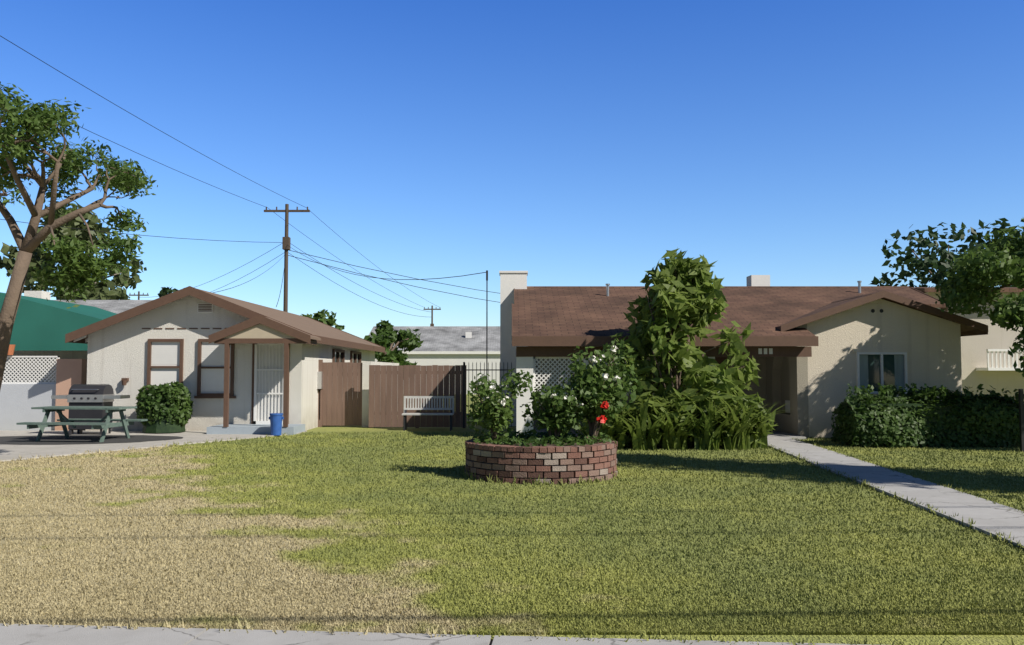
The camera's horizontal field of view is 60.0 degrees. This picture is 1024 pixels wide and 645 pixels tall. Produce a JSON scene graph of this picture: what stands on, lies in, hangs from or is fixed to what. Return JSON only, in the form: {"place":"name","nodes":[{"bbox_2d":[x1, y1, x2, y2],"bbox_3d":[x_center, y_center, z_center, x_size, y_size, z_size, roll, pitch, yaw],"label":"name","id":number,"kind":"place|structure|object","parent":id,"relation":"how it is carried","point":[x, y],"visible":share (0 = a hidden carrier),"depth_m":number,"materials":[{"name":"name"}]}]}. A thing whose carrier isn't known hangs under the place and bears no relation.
{"place":"outdoors","nodes":[
{"label":"outdoors","id":0,"kind":"place"},
{"bbox_2d":[0,292,115,350],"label":"green canopy","id":1,"kind":"object","parent":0,"point":[40,324],"visible":0.61,"depth_m":24.54,"materials":[{"name":"green fabric"}]},
{"bbox_2d":[8,345,14,354],"bbox_3d":[-13.050,0.370,23.014,0.300,0.950,0.300,0,-3,0],"label":"hanging pot","id":2,"kind":"object","parent":1,"relation":"hanging from","point":[11,350],"visible":0.36,"depth_m":22.93,"materials":[{"name":"ceramic"}]},
{"bbox_2d":[55,359,86,430],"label":"pink neighbour pier","id":3,"kind":"structure","parent":0,"point":[70,373],"depth_m":22.86,"materials":[{"name":"pink paint"}]},
{"bbox_2d":[74,303,212,342],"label":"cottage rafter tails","id":4,"kind":"object","parent":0,"point":[198,311],"visible":0.12,"depth_m":22.53,"materials":[{"name":"brown wood"}]},
{"bbox_2d":[151,342,230,364],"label":"window blinds","id":5,"kind":"object","parent":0,"point":[175,361],"visible":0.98,"depth_m":22.48,"materials":[{"name":"white plastic"}]},
{"bbox_2d":[0,623,871,644],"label":"sidewalk","id":6,"kind":"structure","parent":0,"point":[29,634],"depth_m":5.04,"materials":[{"name":"concrete"}]},
{"bbox_2d":[375,354,499,393],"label":"house walls","id":7,"kind":"structure","parent":0,"point":[493,360],"depth_m":57.95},
{"bbox_2d":[369,326,499,350],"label":"house roof","id":8,"kind":"structure","parent":7,"relation":"on","point":[444,338],"depth_m":61.16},
{"bbox_2d":[402,332,499,353],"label":"neighboring house","id":9,"kind":"structure","parent":8,"relation":"attached to","point":[468,334],"depth_m":57.78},
{"bbox_2d":[0,394,1023,644],"bbox_3d":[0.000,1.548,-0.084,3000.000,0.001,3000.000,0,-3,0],"label":"ground","id":10,"kind":"structure","parent":0,"point":[956,640],"depth_m":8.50,"materials":[{"name":"green plant"}]},
{"bbox_2d":[0,384,55,430],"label":"block wall","id":11,"kind":"structure","parent":10,"relation":"on","point":[18,402],"depth_m":22.92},
{"bbox_2d":[2,356,59,383],"bbox_3d":[-13.890,1.234,23.059,4.220,0.730,0.040,0,-3,0],"label":"lattice panel","id":12,"kind":"object","parent":11,"relation":"on","point":[33,381],"visible":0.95,"depth_m":23.05,"materials":[{"name":"white wood"}]},
{"bbox_2d":[3,291,86,381],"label":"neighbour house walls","id":13,"kind":"structure","parent":10,"relation":"on","point":[64,354],"depth_m":29.98,"materials":[{"name":"white paint"}]},
{"bbox_2d":[54,300,151,313],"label":"roof","id":14,"kind":"structure","parent":13,"relation":"on","point":[117,306],"depth_m":35.37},
{"bbox_2d":[0,81,157,389],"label":"tree","id":15,"kind":"object","parent":10,"relation":"on","point":[77,270],"depth_m":14.44,"materials":[{"name":"green plant"}]},
{"bbox_2d":[54,223,121,297],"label":"tree branches","id":16,"kind":"object","parent":10,"relation":"on","point":[102,278],"visible":0.02,"depth_m":43.10,"materials":[{"name":"grey plant"}]},
{"bbox_2d":[0,201,146,299],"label":"tree","id":17,"kind":"object","parent":16,"relation":"attached to","point":[103,291],"visible":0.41,"depth_m":40.89,"materials":[{"name":"green plant"}]},
{"bbox_2d":[129,291,148,299],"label":"utility pole","id":18,"kind":"object","parent":10,"relation":"on","point":[138,295],"visible":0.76,"depth_m":90.22,"materials":[{"name":"brown wood"}]},
{"bbox_2d":[0,431,306,461],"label":"driveway","id":19,"kind":"structure","parent":10,"relation":"on","point":[8,452],"depth_m":18.24,"materials":[{"name":"grey concrete"}]},
{"bbox_2d":[16,406,147,441],"bbox_3d":[-9.360,2.241,19.407,2.000,0.787,1.680,0,-3,6],"label":"picnic table","id":20,"kind":"object","parent":19,"relation":"on","point":[65,421],"visible":0.94,"depth_m":19.14,"materials":[{"name":"green paint"}]},
{"bbox_2d":[51,384,129,434],"bbox_3d":[-10.100,2.092,21.241,1.640,1.220,0.655,0,-3,0],"label":"grill","id":21,"kind":"object","parent":19,"relation":"on","point":[104,389],"depth_m":21.00,"materials":[{"name":"grey metal"}]},
{"bbox_2d":[0,435,182,444],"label":"dark pad","id":22,"kind":"object","parent":19,"relation":"on","point":[57,439],"visible":0.93,"depth_m":19.49,"materials":[{"name":"grey concrete"}]},
{"bbox_2d":[135,381,193,432],"bbox_3d":[-8.553,2.076,21.822,1.397,1.314,1.164,0,-3,0],"label":"bush","id":23,"kind":"object","parent":19,"relation":"on","point":[145,397],"depth_m":21.46,"materials":[{"name":"green plant"}]},
{"bbox_2d":[269,413,283,435],"bbox_3d":[-5.560,2.399,20.901,0.306,0.510,0.306,-3,-4,45],"label":"blue bin","id":24,"kind":"object","parent":19,"relation":"on","point":[276,423],"visible":1,"depth_m":20.79,"materials":[{"name":"plastic"}]},
{"bbox_2d":[85,295,374,430],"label":"cottage walls","id":25,"kind":"structure","parent":10,"relation":"on","point":[116,352],"depth_m":22.49,"materials":[{"name":"beige paint"}]},
{"bbox_2d":[121,378,128,384],"bbox_3d":[-9.775,1.492,22.367,0.150,0.180,0.170,0,-3,0],"label":"wall lamp","id":26,"kind":"object","parent":25,"relation":"attached to","point":[124,381],"visible":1,"depth_m":22.34,"materials":[{"name":"brown metal"}]},
{"bbox_2d":[147,339,183,393],"bbox_3d":[-8.775,1.125,22.437,0.890,1.420,0.070,0,-3,0],"label":"window frame","id":27,"kind":"object","parent":25,"relation":"attached to","point":[180,366],"visible":0.66,"depth_m":22.42,"materials":[{"name":"brown wood"}]},
{"bbox_2d":[151,343,179,385],"bbox_3d":[-8.775,1.127,22.468,0.740,1.270,0.008,0,-3,0],"label":"window","id":28,"kind":"structure","parent":27,"relation":"in","point":[163,375],"depth_m":22.45,"materials":[{"name":"glass"}]},
{"bbox_2d":[198,304,211,309],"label":"cottage vent slats","id":29,"kind":"object","parent":25,"relation":"attached to","point":[204,306],"visible":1,"depth_m":22.52,"materials":[{"name":"brown wood"}]},
{"bbox_2d":[194,339,235,397],"bbox_3d":[-7.495,1.164,22.425,1.030,1.500,0.090,0,-3,0],"label":"window frame","id":30,"kind":"object","parent":25,"relation":"attached to","point":[210,395],"visible":0.83,"depth_m":22.40,"materials":[{"name":"brown wood"}]},
{"bbox_2d":[201,343,230,392],"bbox_3d":[-7.495,1.142,22.467,0.760,1.300,0.008,0,-3,0],"label":"window","id":31,"kind":"structure","parent":30,"relation":"in","point":[212,380],"depth_m":22.45,"materials":[{"name":"glass"}]},
{"bbox_2d":[83,289,380,346],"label":"roof","id":32,"kind":"structure","parent":25,"relation":"on","point":[309,325],"depth_m":26.82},
{"bbox_2d":[65,286,384,352],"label":"roof trim","id":33,"kind":"structure","parent":32,"relation":"attached to","point":[70,337],"depth_m":22.11,"materials":[{"name":"brown wood"}]},
{"bbox_2d":[251,344,289,423],"bbox_3d":[-6.110,1.496,22.437,0.940,2.140,0.030,0,-3,0],"label":"door frame","id":34,"kind":"object","parent":25,"relation":"attached to","point":[252,402],"visible":0.29,"depth_m":22.42,"materials":[{"name":"brown wood"}]},
{"bbox_2d":[253,344,283,423],"bbox_3d":[-6.110,1.529,22.415,0.800,2.070,0.070,0,-3,0],"label":"security door","id":35,"kind":"structure","parent":34,"relation":"attached to","point":[255,388],"depth_m":22.39,"materials":[{"name":"white metal"}]},
{"bbox_2d":[257,344,283,420],"bbox_3d":[-6.110,1.556,22.444,0.700,2.020,0.010,0,-3,0],"label":"door","id":36,"kind":"structure","parent":34,"relation":"in","point":[272,376],"depth_m":22.44,"materials":[{"name":"white metal"}]},
{"bbox_2d":[317,372,322,418],"bbox_3d":[-5.270,2.012,24.387,0.120,1.320,0.320,0,-3,0],"label":"electrical meter box","id":37,"kind":"object","parent":25,"relation":"attached to","point":[319,380],"visible":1,"depth_m":24.25,"materials":[{"name":"grey metal"}]},
{"bbox_2d":[332,349,344,366],"bbox_3d":[-5.295,1.091,27.081,0.070,0.530,1.600,0,-3,0],"label":"window","id":38,"kind":"structure","parent":25,"relation":"attached to","point":[338,351],"depth_m":27.05,"materials":[{"name":"brown wood"}]},
{"bbox_2d":[335,352,341,361],"bbox_3d":[-5.326,1.091,27.081,0.008,0.380,1.450,0,-3,0],"label":"window","id":39,"kind":"structure","parent":38,"relation":"in","point":[336,356],"depth_m":27.04,"materials":[{"name":"black glass"}]},
{"bbox_2d":[350,351,361,362],"bbox_3d":[-5.295,1.253,30.076,0.070,0.530,1.800,0,-3,0],"label":"window","id":40,"kind":"structure","parent":25,"relation":"attached to","point":[352,353],"depth_m":30.05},
{"bbox_2d":[353,354,358,362],"bbox_3d":[-5.326,1.253,30.076,0.008,0.380,1.650,0,-3,0],"label":"window","id":41,"kind":"structure","parent":40,"relation":"in","point":[354,358],"depth_m":30.25,"materials":[{"name":"black glass"}]},
{"bbox_2d":[207,424,304,434],"bbox_3d":[-6.260,2.632,21.790,2.080,0.200,1.200,0,-3,0],"label":"porch step","id":42,"kind":"object","parent":10,"relation":"on","point":[292,429],"visible":0.79,"depth_m":21.19,"materials":[{"name":"grey concrete"}]},
{"bbox_2d":[208,315,316,426],"bbox_3d":[-6.050,1.192,21.830,2.440,2.680,1.275,0,-3,0],"label":"porch","id":43,"kind":"object","parent":42,"relation":"on","point":[299,338],"visible":1,"depth_m":21.25,"materials":[{"name":"brown wood"}]},
{"bbox_2d":[224,324,294,337],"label":"porch gable","id":44,"kind":"structure","parent":43,"relation":"attached to","point":[259,331],"depth_m":21.31,"materials":[{"name":"beige paint"}]},
{"bbox_2d":[257,317,320,339],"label":"roof fascia","id":45,"kind":"structure","parent":43,"relation":"on","point":[315,337],"depth_m":21.94,"materials":[{"name":"brown wood"}]},
{"bbox_2d":[264,204,309,311],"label":"utility pole","id":46,"kind":"object","parent":10,"relation":"on","point":[286,240],"visible":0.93,"depth_m":50.18,"materials":[{"name":"brown wood"}]},
{"bbox_2d":[300,309,344,329],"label":"tree","id":47,"kind":"object","parent":10,"relation":"on","point":[320,316],"depth_m":46.68,"materials":[{"name":"green plant"}]},
{"bbox_2d":[318,360,361,426],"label":"side gate","id":48,"kind":"structure","parent":10,"relation":"on","point":[338,405],"depth_m":24.41,"materials":[{"name":"brown wood"}]},
{"bbox_2d":[362,361,398,426],"bbox_3d":[-4.000,2.135,27.395,0.240,1.800,6.060,0,-3,0],"label":"cottage rear wall stub","id":49,"kind":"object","parent":10,"relation":"on","point":[365,393],"visible":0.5,"depth_m":24.38,"materials":[{"name":"white paint"}]},
{"bbox_2d":[364,320,423,370],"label":"round tree","id":50,"kind":"object","parent":10,"relation":"on","point":[386,336],"depth_m":45.90,"materials":[{"name":"green plant"}]},
{"bbox_2d":[369,365,466,427],"bbox_3d":[-2.545,2.000,23.961,2.630,1.698,0.112,0,-3,0],"label":"yard fence","id":51,"kind":"object","parent":10,"relation":"on","point":[389,385],"visible":0.89,"depth_m":23.91,"materials":[{"name":"brown wood"}]},
{"bbox_2d":[403,410,452,430],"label":"bench legs","id":52,"kind":"object","parent":10,"relation":"on","point":[405,422],"visible":0.95,"depth_m":22.86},
{"bbox_2d":[402,396,453,414],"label":"white bench slats","id":53,"kind":"object","parent":10,"relation":"on","point":[429,408],"visible":1,"depth_m":23.27,"materials":[{"name":"white wood"}]},
{"bbox_2d":[423,305,440,325],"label":"utility pole","id":54,"kind":"object","parent":10,"relation":"on","point":[431,309],"visible":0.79,"depth_m":92.13,"materials":[{"name":"brown wood"}]},
{"bbox_2d":[486,270,487,375],"bbox_3d":[-0.750,0.709,26.500,0.060,4.550,0.060,0,-3,0],"label":"metal pole","id":55,"kind":"object","parent":10,"relation":"on","point":[486,315],"visible":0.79,"depth_m":26.54,"materials":[{"name":"metal"}]},
{"bbox_2d":[0,36,499,316],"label":"power lines","id":56,"kind":"object","parent":55,"relation":"attached to","point":[272,242],"visible":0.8,"depth_m":47.16,"materials":[{"name":"rubber"}]},
{"bbox_2d":[463,361,511,427],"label":"iron gate","id":57,"kind":"structure","parent":10,"relation":"on","point":[488,369],"depth_m":23.94,"materials":[{"name":"metal"}]},
{"bbox_2d":[464,435,617,483],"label":"planter bricks","id":58,"kind":"object","parent":10,"relation":"on","point":[594,460],"depth_m":12.25,"materials":[{"name":"brown brick"}]},
{"bbox_2d":[478,449,604,478],"bbox_3d":[0.430,2.040,13.209,2.090,0.455,2.090,0,-3,0],"label":"planter mortar","id":59,"kind":"object","parent":58,"relation":"in","point":[537,465],"visible":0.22,"depth_m":12.21,"materials":[{"name":"grey concrete"}]},
{"bbox_2d":[489,439,598,445],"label":"planter soil","id":60,"kind":"structure","parent":58,"relation":"in","point":[548,444],"depth_m":12.78,"materials":[{"name":"brown soil"}]},
{"bbox_2d":[466,368,533,439],"bbox_3d":[-0.279,1.234,13.185,1.103,1.124,0.810,-2,-4,30],"label":"rose bush","id":61,"kind":"object","parent":60,"relation":"on","point":[487,414],"depth_m":13.05,"materials":[{"name":"green plant"}]},
{"bbox_2d":[476,374,508,405],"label":"white flowers","id":62,"kind":"object","parent":61,"relation":"attached to","point":[491,387],"visible":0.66,"depth_m":13.01,"materials":[{"name":"white plant"}]},
{"bbox_2d":[470,429,616,446],"bbox_3d":[0.445,1.766,13.269,2.172,0.249,2.185,0,-3,0],"label":"planter ground cover","id":63,"kind":"object","parent":60,"relation":"on","point":[537,439],"visible":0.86,"depth_m":12.95,"materials":[{"name":"green plant"}]},
{"bbox_2d":[520,384,587,438],"bbox_3d":[0.619,1.353,13.217,1.013,0.891,0.884,0,-3,0],"label":"rose bush","id":64,"kind":"object","parent":60,"relation":"on","point":[563,421],"depth_m":13.02,"materials":[{"name":"green plant"}]},
{"bbox_2d":[536,381,583,407],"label":"white flowers","id":65,"kind":"object","parent":64,"relation":"attached to","point":[565,397],"visible":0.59,"depth_m":13.01,"materials":[{"name":"white plant"}]},
{"bbox_2d":[558,339,647,438],"bbox_3d":[1.349,1.011,13.345,1.385,1.584,1.243,0,-3,0],"label":"rose bush","id":66,"kind":"object","parent":60,"relation":"on","point":[591,396],"depth_m":13.20,"materials":[{"name":"green plant"}]},
{"bbox_2d":[597,401,608,422],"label":"red roses","id":67,"kind":"object","parent":66,"relation":"attached to","point":[603,418],"visible":1,"depth_m":12.88,"materials":[{"name":"red plant"}]},
{"bbox_2d":[586,345,620,380],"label":"white flowers","id":68,"kind":"object","parent":66,"relation":"attached to","point":[605,375],"visible":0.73,"depth_m":13.14,"materials":[{"name":"white plant"}]},
{"bbox_2d":[499,271,769,425],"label":"house chimneys","id":69,"kind":"object","parent":10,"relation":"on","point":[510,281],"visible":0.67,"depth_m":24.96,"materials":[{"name":"white paint"}]},
{"bbox_2d":[528,346,766,427],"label":"porch wall","id":70,"kind":"structure","parent":10,"relation":"on","point":[761,387],"depth_m":22.95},
{"bbox_2d":[533,428,805,439],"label":"porch slab","id":71,"kind":"structure","parent":10,"relation":"on","point":[776,434],"depth_m":20.68,"materials":[{"name":"grey concrete"}]},
{"bbox_2d":[516,357,714,435],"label":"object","id":72,"kind":"object","parent":71,"relation":"on","point":[525,364],"visible":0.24,"depth_m":20.00,"materials":[{"name":"white paint"}]},
{"bbox_2d":[572,385,790,450],"bbox_3d":[3.372,1.923,17.869,5.040,1.375,2.766,0,-3,0],"label":"fern bush","id":73,"kind":"object","parent":10,"relation":"on","point":[726,421],"visible":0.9,"depth_m":17.36,"materials":[{"name":"green plant"}]},
{"bbox_2d":[608,247,760,411],"bbox_3d":[3.658,0.475,18.972,3.540,4.241,2.734,0,-3,0],"label":"tree","id":74,"kind":"object","parent":10,"relation":"on","point":[699,291],"depth_m":18.60,"materials":[{"name":"green plant"}]},
{"bbox_2d":[526,299,961,437],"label":"house walls","id":75,"kind":"structure","parent":10,"relation":"on","point":[932,343],"depth_m":20.50,"materials":[{"name":"beige paint"}]},
{"bbox_2d":[513,288,946,335],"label":"house roof","id":76,"kind":"structure","parent":75,"relation":"on","point":[582,311],"depth_m":22.65,"materials":[{"name":"brown tile"}]},
{"bbox_2d":[527,286,909,302],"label":"house ridge caps","id":77,"kind":"object","parent":76,"relation":"on","point":[738,287],"visible":0.46,"depth_m":25.17,"materials":[{"name":"brown tile"}]},
{"bbox_2d":[605,281,861,295],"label":"house roof vents","id":78,"kind":"object","parent":76,"relation":"on","point":[607,288],"visible":0.55,"depth_m":24.27,"materials":[{"name":"metal"}]},
{"bbox_2d":[512,286,987,356],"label":"roof fascia","id":79,"kind":"structure","parent":76,"relation":"attached to","point":[604,340],"depth_m":19.97,"materials":[{"name":"brown wood"}]},
{"bbox_2d":[758,348,772,353],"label":"house numbers","id":80,"kind":"object","parent":79,"relation":"attached to","point":[765,350],"visible":1,"depth_m":19.97},
{"bbox_2d":[856,352,907,393],"bbox_3d":[8.525,1.162,20.432,1.150,0.950,0.070,0,-3,0],"label":"window frame","id":81,"kind":"object","parent":75,"relation":"attached to","point":[881,369],"visible":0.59,"depth_m":20.41,"materials":[{"name":"white metal"}]},
{"bbox_2d":[859,355,903,390],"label":"house wing window curtains","id":82,"kind":"object","parent":81,"relation":"hanging from","point":[898,365],"visible":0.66,"depth_m":20.46,"materials":[{"name":"grey fabric"}]},
{"bbox_2d":[859,354,904,390],"bbox_3d":[8.525,1.163,20.463,1.050,0.850,0.008,0,-3,0],"label":"window glass","id":83,"kind":"object","parent":81,"relation":"in","point":[874,380],"visible":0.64,"depth_m":20.46,"materials":[{"name":"glass"}]},
{"bbox_2d":[777,295,981,331],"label":"roof fascia","id":84,"kind":"structure","parent":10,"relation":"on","point":[965,328],"depth_m":20.80,"materials":[{"name":"brown wood"}]},
{"bbox_2d":[767,438,1023,548],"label":"walkway","id":85,"kind":"structure","parent":10,"relation":"on","point":[984,514],"depth_m":11.03,"materials":[{"name":"grey concrete"}]},
{"bbox_2d":[831,383,1023,447],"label":"hedge","id":86,"kind":"object","parent":10,"relation":"on","point":[885,430],"depth_m":17.88,"materials":[{"name":"green plant"}]},
{"bbox_2d":[870,218,1023,286],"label":"tree","id":87,"kind":"object","parent":10,"relation":"on","point":[926,264],"depth_m":49.55,"materials":[{"name":"green plant"}]},
{"bbox_2d":[935,218,1023,376],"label":"tree","id":88,"kind":"object","parent":10,"relation":"on","point":[971,282],"depth_m":18.63,"materials":[{"name":"green plant"}]},
{"bbox_2d":[1018,389,1023,451],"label":"post","id":89,"kind":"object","parent":10,"relation":"on","point":[1021,409],"depth_m":16.91,"materials":[{"name":"black metal"}]},
{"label":"eucalyptus wood","id":90,"kind":"object","parent":10,"relation":"on","visible":0},
{"bbox_2d":[157,287,177,297],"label":"tree","id":91,"kind":"object","parent":90,"relation":"attached to","point":[164,291],"visible":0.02,"depth_m":49.93,"materials":[{"name":"green plant"}]},
{"bbox_2d":[0,0,1023,338],"label":"sky","id":92,"kind":"structure","parent":0,"point":[560,142],"materials":[{"name":"blue"}]},
{"bbox_2d":[715,357,727,369],"bbox_3d":[5.150,1.737,22.925,0.900,1.990,0.030,0,-3,0],"label":"house front door","id":93,"kind":"structure","parent":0,"point":[719,360],"depth_m":22.95,"materials":[{"name":"brown wood"}]},
{"bbox_2d":[766,324,808,437],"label":"entry wall","id":94,"kind":"structure","parent":0,"point":[786,378],"depth_m":21.02,"materials":[{"name":"beige paint"}]},
{"bbox_2d":[785,400,789,412],"bbox_3d":[6.768,2.055,21.671,0.055,0.300,0.400,0,-3,0],"label":"house niche grille","id":95,"kind":"object","parent":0,"point":[787,403],"visible":0.64,"depth_m":21.69,"materials":[{"name":"grey metal"}]},
{"bbox_2d":[925,292,1023,398],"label":"neighbour walls","id":96,"kind":"structure","parent":0,"point":[974,353],"depth_m":30.98,"materials":[{"name":"beige paint"}]},
{"bbox_2d":[912,287,1023,292],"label":"neighbour roof","id":97,"kind":"structure","parent":96,"relation":"on","point":[932,289],"depth_m":30.51,"materials":[{"name":"brown"}]},
{"bbox_2d":[976,349,1023,370],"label":"balcony railing","id":98,"kind":"object","parent":96,"relation":"attached to","point":[996,368],"visible":0.83,"depth_m":30.20,"materials":[{"name":"white wood"}]}
]}

